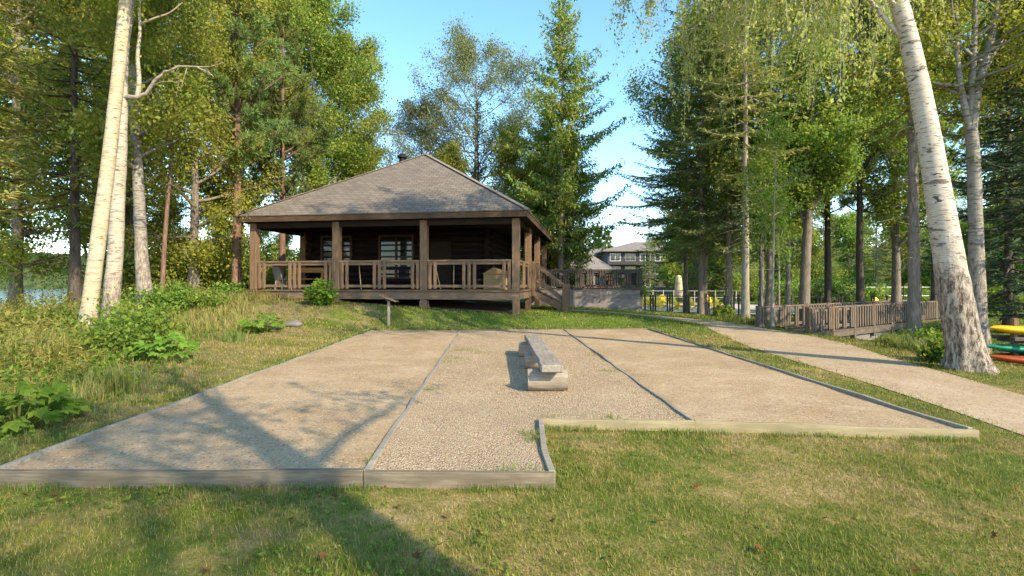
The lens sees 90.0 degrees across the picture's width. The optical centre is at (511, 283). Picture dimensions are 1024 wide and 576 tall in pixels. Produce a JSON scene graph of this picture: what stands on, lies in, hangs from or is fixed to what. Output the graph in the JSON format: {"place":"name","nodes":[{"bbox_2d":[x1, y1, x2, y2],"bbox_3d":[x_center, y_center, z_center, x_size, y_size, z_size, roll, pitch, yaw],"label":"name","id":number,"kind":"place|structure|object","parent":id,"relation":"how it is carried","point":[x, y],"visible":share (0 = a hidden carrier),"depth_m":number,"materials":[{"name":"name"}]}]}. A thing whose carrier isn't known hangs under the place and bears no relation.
{"place":"outdoors","nodes":[
{"label":"outdoors","id":0,"kind":"place"},
{"bbox_2d":[32,330,921,470],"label":"gravel","id":1,"kind":"structure","parent":0,"point":[468,346],"depth_m":7.30,"materials":[{"name":"beige gravel"}]},
{"bbox_2d":[0,0,1019,256],"label":"sky","id":2,"kind":"structure","parent":0,"point":[403,24],"materials":[{"name":"blue"}]},
{"bbox_2d":[0,286,1023,575],"bbox_3d":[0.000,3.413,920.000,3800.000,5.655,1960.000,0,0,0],"label":"ground","id":3,"kind":"structure","parent":0,"point":[746,484],"depth_m":3.69,"materials":[{"name":"green plant"}]},
{"bbox_2d":[0,0,79,277],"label":"spruce tree","id":4,"kind":"object","parent":3,"relation":"on","point":[13,158],"visible":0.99,"depth_m":14.62,"materials":[{"name":"green plant"}]},
{"bbox_2d":[0,298,79,334],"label":"shrub","id":5,"kind":"object","parent":3,"relation":"on","point":[57,308],"visible":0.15,"depth_m":10.86,"materials":[{"name":"green plant"}]},
{"bbox_2d":[0,307,83,344],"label":"shrub","id":6,"kind":"object","parent":3,"relation":"on","point":[8,312],"visible":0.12,"depth_m":10.22,"materials":[{"name":"green plant"}]},
{"bbox_2d":[0,0,88,258],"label":"aspen tree","id":7,"kind":"object","parent":3,"relation":"on","point":[28,239],"visible":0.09,"depth_m":22.45,"materials":[{"name":"green plant"}]},
{"bbox_2d":[0,319,90,372],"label":"grass tuft","id":8,"kind":"object","parent":3,"relation":"on","point":[35,349],"visible":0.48,"depth_m":8.27,"materials":[{"name":"green plant"}]},
{"bbox_2d":[0,380,91,433],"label":"broadleaf plant","id":9,"kind":"object","parent":3,"relation":"on","point":[53,396],"visible":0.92,"depth_m":5.55,"materials":[{"name":"green plant"}]},
{"bbox_2d":[0,0,109,310],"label":"birch tree","id":10,"kind":"object","parent":3,"relation":"on","point":[13,255],"visible":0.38,"depth_m":18.97,"materials":[{"name":"green plant"}]},
{"bbox_2d":[0,0,182,309],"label":"spruce tree","id":11,"kind":"object","parent":3,"relation":"on","point":[74,227],"visible":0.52,"depth_m":16.85,"materials":[{"name":"green plant"}]},
{"bbox_2d":[2,0,206,299],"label":"aspen tree","id":12,"kind":"object","parent":3,"relation":"on","point":[68,179],"visible":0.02,"depth_m":24.82,"materials":[{"name":"green plant"}]},
{"bbox_2d":[62,246,160,298],"bbox_3d":[-15.677,-0.533,20.060,3.568,2.514,3.240,0,0,-13],"label":"shrub","id":13,"kind":"object","parent":3,"relation":"on","point":[130,275],"visible":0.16,"depth_m":19.72,"materials":[{"name":"green plant"}]},
{"bbox_2d":[0,276,230,449],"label":"undergrowth","id":14,"kind":"object","parent":3,"relation":"on","point":[36,327],"visible":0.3,"depth_m":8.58,"materials":[{"name":"green plant"}]},
{"bbox_2d":[77,0,153,330],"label":"birch tree","id":15,"kind":"object","parent":3,"relation":"on","point":[95,257],"visible":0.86,"depth_m":11.10,"materials":[{"name":"white plant"}]},
{"bbox_2d":[75,358,156,398],"bbox_3d":[-5.503,1.318,7.114,0.978,0.455,0.871,0,0,-40],"label":"grass tuft","id":16,"kind":"object","parent":3,"relation":"on","point":[117,382],"visible":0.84,"depth_m":7.04,"materials":[{"name":"green plant"}]},
{"bbox_2d":[59,311,177,358],"bbox_3d":[-7.236,0.966,9.427,1.837,0.926,1.342,0,0,-50],"label":"shrub","id":17,"kind":"object","parent":3,"relation":"on","point":[127,336],"visible":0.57,"depth_m":9.30,"materials":[{"name":"green plant"}]},
{"bbox_2d":[39,0,199,266],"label":"birch tree","id":18,"kind":"object","parent":3,"relation":"on","point":[151,230],"visible":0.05,"depth_m":23.11,"materials":[{"name":"green plant"}]},
{"bbox_2d":[0,296,243,459],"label":"grass","id":19,"kind":"structure","parent":3,"relation":"on","point":[220,337],"depth_m":7.04,"materials":[{"name":"green plant"}]},
{"bbox_2d":[57,286,195,341],"bbox_3d":[-7.921,0.727,10.756,2.152,1.328,2.556,0,0,3],"label":"shrub","id":20,"kind":"object","parent":3,"relation":"on","point":[142,315],"visible":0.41,"depth_m":10.56,"materials":[{"name":"green plant"}]},
{"bbox_2d":[54,10,207,298],"bbox_3d":[-15.253,-6.608,20.751,5.164,14.727,5.364,0,0,41],"label":"spruce tree","id":21,"kind":"object","parent":3,"relation":"on","point":[130,213],"visible":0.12,"depth_m":20.90,"materials":[{"name":"green plant"}]},
{"bbox_2d":[25,0,240,310],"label":"birch tree","id":22,"kind":"object","parent":3,"relation":"on","point":[136,110],"visible":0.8,"depth_m":15.03,"materials":[{"name":"green plant"}]},
{"bbox_2d":[0,288,288,412],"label":"dry grass","id":23,"kind":"structure","parent":3,"relation":"on","point":[246,295],"depth_m":14.19,"materials":[{"name":"plant"}]},
{"bbox_2d":[69,0,223,320],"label":"birch tree","id":24,"kind":"object","parent":3,"relation":"on","point":[113,276],"visible":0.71,"depth_m":12.32,"materials":[{"name":"white plant"}]},
{"bbox_2d":[120,274,206,314],"bbox_3d":[-10.512,0.403,15.488,2.446,1.354,2.236,0,0,17],"label":"shrub","id":25,"kind":"object","parent":3,"relation":"on","point":[175,295],"visible":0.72,"depth_m":15.30,"materials":[{"name":"green plant"}]},
{"bbox_2d":[127,330,200,360],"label":"broadleaf plant","id":26,"kind":"object","parent":3,"relation":"on","point":[166,349],"visible":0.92,"depth_m":9.27,"materials":[{"name":"green plant"}]},
{"bbox_2d":[141,29,214,289],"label":"young birch","id":27,"kind":"object","parent":3,"relation":"on","point":[166,213],"visible":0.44,"depth_m":16.43,"materials":[{"name":"green plant"}]},
{"bbox_2d":[0,468,363,487],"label":"edging board","id":28,"kind":"object","parent":3,"relation":"on","point":[133,478],"visible":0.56,"depth_m":4.04,"materials":[{"name":"grey wood"}]},
{"bbox_2d":[82,0,288,290],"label":"birch tree","id":29,"kind":"object","parent":3,"relation":"on","point":[195,255],"visible":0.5,"depth_m":20.29,"materials":[{"name":"green plant"}]},
{"bbox_2d":[0,330,373,468],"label":"edging board","id":30,"kind":"object","parent":3,"relation":"on","point":[39,453],"visible":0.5,"depth_m":5.60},
{"bbox_2d":[125,228,249,289],"bbox_3d":[-14.062,-0.858,22.165,4.765,3.099,4.322,0,0,-40],"label":"shrub","id":31,"kind":"object","parent":3,"relation":"on","point":[174,271],"visible":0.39,"depth_m":21.75,"materials":[{"name":"green plant"}]},
{"bbox_2d":[167,283,240,312],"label":"shrub","id":32,"kind":"object","parent":3,"relation":"on","point":[211,300],"visible":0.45,"depth_m":16.41,"materials":[{"name":"green plant"}]},
{"bbox_2d":[149,228,270,290],"bbox_3d":[-14.995,-1.003,24.741,5.914,3.591,4.936,0,0,-30],"label":"shrub","id":33,"kind":"object","parent":3,"relation":"on","point":[244,257],"visible":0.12,"depth_m":24.69,"materials":[{"name":"green plant"}]},
{"bbox_2d":[158,0,299,290],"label":"pine tree","id":34,"kind":"object","parent":3,"relation":"on","point":[250,139],"visible":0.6,"depth_m":21.24,"materials":[{"name":"green plant"}]},
{"bbox_2d":[11,331,458,469],"bbox_3d":[-2.806,1.522,10.239,2.972,0.011,12.415,0,0,-1],"label":"court surface","id":35,"kind":"object","parent":3,"relation":"on","point":[186,426],"visible":0.95,"depth_m":5.72,"materials":[{"name":"beige gravel"}]},
{"bbox_2d":[166,0,333,290],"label":"aspen tree","id":36,"kind":"object","parent":3,"relation":"on","point":[208,189],"visible":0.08,"depth_m":28.10,"materials":[{"name":"green plant"}]},
{"bbox_2d":[219,227,298,291],"bbox_3d":[-13.541,-1.103,26.785,6.330,3.673,4.780,0,0,15],"label":"shrub","id":37,"kind":"object","parent":3,"relation":"on","point":[270,280],"visible":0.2,"depth_m":26.72,"materials":[{"name":"green plant"}]},
{"bbox_2d":[238,312,285,331],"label":"broadleaf plant","id":38,"kind":"object","parent":3,"relation":"on","point":[248,325],"visible":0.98,"depth_m":14.02,"materials":[{"name":"green plant"}]},
{"bbox_2d":[221,11,335,288],"bbox_3d":[-11.566,-6.397,25.385,5.000,14.126,4.691,0,0,-36],"label":"pine tree","id":39,"kind":"object","parent":3,"relation":"on","point":[300,114],"visible":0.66,"depth_m":25.37,"materials":[{"name":"green plant"}]},
{"bbox_2d":[301,277,338,305],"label":"shrub","id":40,"kind":"object","parent":3,"relation":"on","point":[319,293],"visible":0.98,"depth_m":17.96,"materials":[{"name":"green plant"}]},
{"bbox_2d":[261,0,388,203],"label":"aspen tree","id":41,"kind":"object","parent":3,"relation":"on","point":[315,22],"visible":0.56,"depth_m":30.03,"materials":[{"name":"green plant"}]},
{"bbox_2d":[285,26,398,182],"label":"aspen tree","id":42,"kind":"object","parent":3,"relation":"on","point":[380,115],"visible":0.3,"depth_m":32.89,"materials":[{"name":"green plant"}]},
{"bbox_2d":[235,153,569,314],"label":"log cabin","id":43,"kind":"structure","parent":3,"relation":"on","point":[403,228],"depth_m":20.44,"materials":[{"name":"brown wood"}]},
{"bbox_2d":[320,235,352,260],"bbox_3d":[-8.047,-1.515,23.490,1.510,1.330,0.150,0,0,9],"label":"window","id":44,"kind":"structure","parent":43,"relation":"in","point":[344,248],"depth_m":23.52,"materials":[{"name":"brown glass"}]},
{"bbox_2d":[378,234,414,278],"bbox_3d":[-5.207,-1.190,23.039,1.660,1.980,0.150,0,0,9],"label":"window","id":45,"kind":"structure","parent":43,"relation":"in","point":[406,255],"depth_m":23.00,"materials":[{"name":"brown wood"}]},
{"bbox_2d":[430,241,451,288],"bbox_3d":[-3.158,-0.795,22.710,0.950,2.090,0.160,0,0,9],"label":"door","id":46,"kind":"structure","parent":43,"relation":"in","point":[438,250],"depth_m":22.61,"materials":[{"name":"brown wood"}]},
{"bbox_2d":[364,330,460,470],"bbox_3d":[-1.405,1.551,10.180,0.088,0.138,12.152,0,0,-2],"label":"edging board","id":47,"kind":"object","parent":3,"relation":"on","point":[378,453],"visible":0.58,"depth_m":5.61,"materials":[{"name":"grey wood"}]},
{"bbox_2d":[298,299,533,312],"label":"bare earth","id":48,"kind":"structure","parent":3,"relation":"on","point":[463,306],"depth_m":21.34,"materials":[{"name":"brown soil"}]},
{"bbox_2d":[352,87,487,182],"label":"birch tree","id":49,"kind":"object","parent":3,"relation":"on","point":[409,117],"visible":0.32,"depth_m":38.80,"materials":[{"name":"green plant"}]},
{"bbox_2d":[434,138,475,174],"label":"young birch","id":50,"kind":"object","parent":3,"relation":"on","point":[446,157],"visible":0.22,"depth_m":34.57,"materials":[{"name":"green plant"}]},
{"bbox_2d":[363,470,554,488],"bbox_3d":[-0.416,1.568,4.049,1.512,0.164,0.065,0,0,1],"label":"edging board","id":51,"kind":"object","parent":3,"relation":"on","point":[443,479],"visible":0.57,"depth_m":4.02,"materials":[{"name":"grey wood"}]},
{"bbox_2d":[378,9,548,193],"bbox_3d":[-3.426,-9.215,38.809,14.039,20.443,13.472,0,0,31],"label":"birch tree","id":52,"kind":"object","parent":3,"relation":"on","point":[464,58],"visible":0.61,"depth_m":36.79,"materials":[{"name":"green plant"}]},
{"bbox_2d":[468,98,488,183],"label":"cedar tree","id":53,"kind":"object","parent":3,"relation":"on","point":[477,108],"visible":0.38,"depth_m":35.95,"materials":[{"name":"green plant"}]},
{"bbox_2d":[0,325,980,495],"bbox_3d":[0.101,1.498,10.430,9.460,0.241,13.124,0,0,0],"label":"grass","id":54,"kind":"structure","parent":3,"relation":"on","point":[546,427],"depth_m":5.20,"materials":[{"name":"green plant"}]},
{"bbox_2d":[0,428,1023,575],"bbox_3d":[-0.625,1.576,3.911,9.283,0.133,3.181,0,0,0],"label":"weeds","id":55,"kind":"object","parent":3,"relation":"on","point":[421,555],"visible":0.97,"depth_m":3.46,"materials":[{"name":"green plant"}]},
{"bbox_2d":[485,119,548,280],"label":"young birch","id":56,"kind":"object","parent":3,"relation":"on","point":[505,159],"visible":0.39,"depth_m":33.44,"materials":[{"name":"green plant"}]},
{"bbox_2d":[372,330,686,470],"bbox_3d":[0.262,1.522,10.336,3.349,0.019,12.600,0,0,-2],"label":"gravel strip","id":57,"kind":"object","parent":3,"relation":"on","point":[527,457],"visible":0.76,"depth_m":6.27,"materials":[{"name":"beige gravel"}]},
{"bbox_2d":[519,335,567,390],"bbox_3d":[0.447,1.324,9.008,0.560,0.431,4.120,0,0,-2],"label":"log bench","id":58,"kind":"object","parent":57,"relation":"on","point":[546,370],"visible":1,"depth_m":7.21,"materials":[{"name":"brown wood"}]},
{"bbox_2d":[504,152,564,282],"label":"young birch","id":59,"kind":"object","parent":3,"relation":"on","point":[530,166],"visible":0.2,"depth_m":32.37,"materials":[{"name":"green plant"}]},
{"bbox_2d":[507,109,595,284],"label":"larch tree","id":60,"kind":"object","parent":3,"relation":"on","point":[538,210],"visible":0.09,"depth_m":32.50,"materials":[{"name":"green plant"}]},
{"bbox_2d":[497,0,631,298],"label":"larch tree","id":61,"kind":"object","parent":3,"relation":"on","point":[567,107],"visible":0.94,"depth_m":29.48,"materials":[{"name":"green plant"}]},
{"bbox_2d":[531,126,607,287],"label":"young birch","id":62,"kind":"object","parent":3,"relation":"on","point":[581,260],"visible":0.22,"depth_m":31.57,"materials":[{"name":"green plant"}]},
{"bbox_2d":[531,268,642,310],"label":"deck terrace","id":63,"kind":"structure","parent":3,"relation":"on","point":[602,297],"depth_m":27.00,"materials":[{"name":"grey concrete"}]},
{"bbox_2d":[537,418,694,430],"bbox_3d":[1.128,1.564,5.590,1.704,0.152,0.058,0,0,2],"label":"edging board","id":64,"kind":"object","parent":3,"relation":"on","point":[618,424],"visible":0.54,"depth_m":5.56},
{"bbox_2d":[564,329,693,419],"bbox_3d":[1.837,1.551,11.140,0.074,0.138,11.074,0,0,-1],"label":"edging board","id":65,"kind":"object","parent":3,"relation":"on","point":[678,411],"visible":0.45,"depth_m":7.43,"materials":[{"name":"grey wood"}]},
{"bbox_2d":[596,242,696,294],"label":"apartment house","id":66,"kind":"structure","parent":3,"relation":"on","point":[625,256],"depth_m":92.00,"materials":[{"name":"stone"}]},
{"bbox_2d":[606,0,771,314],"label":"spruce tree","id":67,"kind":"object","parent":3,"relation":"on","point":[701,263],"visible":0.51,"depth_m":25.96,"materials":[{"name":"green plant"}]},
{"bbox_2d":[618,3,765,314],"bbox_3d":[10.856,-7.129,29.630,8.333,18.063,9.169,0,0,-3],"label":"aspen tree","id":68,"kind":"object","parent":3,"relation":"on","point":[662,105],"visible":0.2,"depth_m":30.19,"materials":[{"name":"green plant"}]},
{"bbox_2d":[658,218,725,300],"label":"maple tree","id":69,"kind":"object","parent":3,"relation":"on","point":[673,270],"visible":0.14,"depth_m":56.08,"materials":[{"name":"green plant"}]},
{"bbox_2d":[644,295,739,314],"bbox_3d":[10.523,1.321,29.979,5.672,1.290,0.112,0,0,0],"label":"pool fence","id":70,"kind":"object","parent":3,"relation":"on","point":[671,303],"visible":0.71,"depth_m":29.92,"materials":[{"name":"black metal"}]},
{"bbox_2d":[627,28,759,311],"bbox_3d":[10.820,-7.386,32.310,8.151,18.621,6.623,0,0,-12],"label":"spruce tree","id":71,"kind":"object","parent":3,"relation":"on","point":[684,259],"visible":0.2,"depth_m":31.84,"materials":[{"name":"green plant"}]},
{"bbox_2d":[653,0,809,307],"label":"spruce tree","id":72,"kind":"object","parent":3,"relation":"on","point":[728,282],"visible":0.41,"depth_m":24.15,"materials":[{"name":"green plant"}]},
{"bbox_2d":[707,225,758,296],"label":"maple tree","id":73,"kind":"object","parent":3,"relation":"on","point":[736,280],"visible":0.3,"depth_m":53.75,"materials":[{"name":"green plant"}]},
{"bbox_2d":[673,0,809,320],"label":"fir tree","id":74,"kind":"object","parent":3,"relation":"on","point":[745,294],"visible":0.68,"depth_m":20.49,"materials":[{"name":"green plant"}]},
{"bbox_2d":[726,144,790,305],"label":"sapling","id":75,"kind":"object","parent":3,"relation":"on","point":[757,170],"visible":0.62,"depth_m":19.43,"materials":[{"name":"green plant"}]},
{"bbox_2d":[567,330,957,428],"bbox_3d":[3.193,1.522,11.023,2.995,0.011,11.639,0,0,0],"label":"court surface","id":76,"kind":"object","parent":3,"relation":"on","point":[675,365],"visible":0.93,"depth_m":7.47,"materials":[{"name":"beige gravel"}]},
{"bbox_2d":[708,43,820,305],"bbox_3d":[15.223,-7.554,30.703,8.318,19.001,6.758,0,0,-26],"label":"spruce tree","id":77,"kind":"object","parent":3,"relation":"on","point":[763,256],"visible":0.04,"depth_m":30.86,"materials":[{"name":"green plant"}]},
{"bbox_2d":[730,100,822,327],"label":"sapling","id":78,"kind":"object","parent":3,"relation":"on","point":[778,138],"visible":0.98,"depth_m":17.85,"materials":[{"name":"green plant"}]},
{"bbox_2d":[750,183,803,327],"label":"sapling","id":79,"kind":"object","parent":3,"relation":"on","point":[778,248],"visible":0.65,"depth_m":18.87,"materials":[{"name":"green plant"}]},
{"bbox_2d":[664,0,898,320],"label":"aspen tree","id":80,"kind":"object","parent":3,"relation":"on","point":[767,301],"visible":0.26,"depth_m":23.21,"materials":[{"name":"green plant"}]},
{"bbox_2d":[605,0,999,374],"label":"birch tree","id":81,"kind":"object","parent":3,"relation":"on","point":[965,348],"visible":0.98,"depth_m":9.01,"materials":[{"name":"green plant"}]},
{"bbox_2d":[772,54,835,304],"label":"fir tree","id":82,"kind":"object","parent":3,"relation":"on","point":[787,286],"visible":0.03,"depth_m":24.91,"materials":[{"name":"green plant"}]},
{"bbox_2d":[776,221,835,285],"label":"maple tree","id":83,"kind":"object","parent":3,"relation":"on","point":[816,236],"visible":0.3,"depth_m":58.56,"materials":[{"name":"green plant"}]},
{"bbox_2d":[648,328,972,428],"bbox_3d":[4.596,1.558,11.033,0.095,0.165,11.580,0,0,-1],"label":"edging board","id":84,"kind":"object","parent":3,"relation":"on","point":[896,407],"visible":0.43,"depth_m":7.00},
{"bbox_2d":[734,0,907,325],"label":"maple tree","id":85,"kind":"object","parent":3,"relation":"on","point":[845,154],"visible":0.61,"depth_m":21.23,"materials":[{"name":"green plant"}]},
{"bbox_2d":[813,199,846,277],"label":"spruce tree","id":86,"kind":"object","parent":3,"relation":"on","point":[835,255],"visible":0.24,"depth_m":65.45,"materials":[{"name":"green plant"}]},
{"bbox_2d":[798,273,868,303],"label":"hydrangea","id":87,"kind":"object","parent":3,"relation":"on","point":[837,290],"visible":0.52,"depth_m":33.37,"materials":[{"name":"green plant"}]},
{"bbox_2d":[694,419,978,440],"bbox_3d":[3.353,1.560,5.383,2.760,0.159,0.073,0,0,8],"label":"edging board","id":88,"kind":"object","parent":3,"relation":"on","point":[796,427],"visible":0.55,"depth_m":5.36,"materials":[{"name":"grey wood"}]},
{"bbox_2d":[777,12,899,302],"bbox_3d":[15.752,-6.658,26.033,5.601,16.965,4.527,0,0,11],"label":"pine tree","id":89,"kind":"object","parent":3,"relation":"on","point":[827,267],"visible":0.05,"depth_m":25.90,"materials":[{"name":"leaves"},{"name":"dark bark"}]},
{"bbox_2d":[755,299,939,339],"bbox_3d":[14.709,1.695,21.166,13.800,1.810,1.610,0,0,-34],"label":"footbridge","id":90,"kind":"object","parent":3,"relation":"on","point":[868,320],"visible":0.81,"depth_m":19.26,"materials":[{"name":"grey wood"}]},
{"bbox_2d":[816,209,887,289],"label":"maple tree","id":91,"kind":"object","parent":3,"relation":"on","point":[846,221],"visible":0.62,"depth_m":70.94,"materials":[{"name":"green plant"}]},
{"bbox_2d":[820,0,921,301],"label":"pine tree","id":92,"kind":"object","parent":3,"relation":"on","point":[860,296],"visible":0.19,"depth_m":23.39,"materials":[{"name":"green plant"}]},
{"bbox_2d":[842,181,905,288],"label":"spruce tree","id":93,"kind":"object","parent":3,"relation":"on","point":[881,252],"visible":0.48,"depth_m":57.93,"materials":[{"name":"green plant"}]},
{"bbox_2d":[780,0,1012,302],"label":"aspen tree","id":94,"kind":"object","parent":3,"relation":"on","point":[892,224],"visible":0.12,"depth_m":23.19,"materials":[{"name":"green plant"}]},
{"bbox_2d":[867,223,930,288],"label":"maple tree","id":95,"kind":"object","parent":3,"relation":"on","point":[903,276],"visible":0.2,"depth_m":77.72,"materials":[{"name":"green plant"}]},
{"bbox_2d":[821,0,1014,345],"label":"fir tree","id":96,"kind":"object","parent":3,"relation":"on","point":[914,316],"visible":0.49,"depth_m":13.53,"materials":[{"name":"green plant"}]},
{"bbox_2d":[914,331,943,362],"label":"shrub","id":97,"kind":"object","parent":3,"relation":"on","point":[933,351],"visible":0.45,"depth_m":9.85,"materials":[{"name":"green plant"}]},
{"bbox_2d":[840,0,1023,353],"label":"birch tree","id":98,"kind":"object","parent":3,"relation":"on","point":[971,102],"visible":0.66,"depth_m":12.76,"materials":[{"name":"green plant"}]},
{"bbox_2d":[904,217,985,290],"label":"maple tree","id":99,"kind":"object","parent":3,"relation":"on","point":[925,283],"visible":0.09,"depth_m":67.03,"materials":[{"name":"green plant"}]},
{"bbox_2d":[904,42,988,300],"bbox_3d":[22.097,-6.245,26.781,4.311,16.157,5.335,0,0,44],"label":"pine tree","id":100,"kind":"object","parent":3,"relation":"on","point":[933,291],"visible":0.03,"depth_m":26.86,"materials":[{"name":"green plant"}]},
{"bbox_2d":[918,0,1023,332],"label":"spruce tree","id":101,"kind":"object","parent":3,"relation":"on","point":[1009,268],"visible":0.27,"depth_m":19.01,"materials":[{"name":"green plant"}]},
{"bbox_2d":[919,0,1023,343],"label":"spruce tree","id":102,"kind":"object","parent":3,"relation":"on","point":[995,164],"visible":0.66,"depth_m":13.22,"materials":[{"name":"green plant"}]},
{"bbox_2d":[940,0,1023,236],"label":"aspen tree","id":103,"kind":"object","parent":3,"relation":"on","point":[993,206],"visible":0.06,"depth_m":26.29,"materials":[{"name":"green plant"}]},
{"bbox_2d":[992,318,1023,363],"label":"kayak rack","id":104,"kind":"object","parent":3,"relation":"on","point":[1015,339],"visible":0.57,"depth_m":10.91,"materials":[{"name":"brown wood"}]},
{"bbox_2d":[0,246,1023,288],"bbox_3d":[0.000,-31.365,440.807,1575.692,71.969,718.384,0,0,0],"label":"hills","id":105,"kind":"structure","parent":0,"point":[26,284],"depth_m":369.83,"materials":[{"name":"green plant"}]},
{"bbox_2d":[568,309,1023,434],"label":"path","id":106,"kind":"structure","parent":0,"point":[977,400],"depth_m":8.68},
{"bbox_2d":[702,311,1009,360],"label":"grass","id":107,"kind":"structure","parent":0,"point":[894,341],"depth_m":12.37,"materials":[{"name":"green plant"}]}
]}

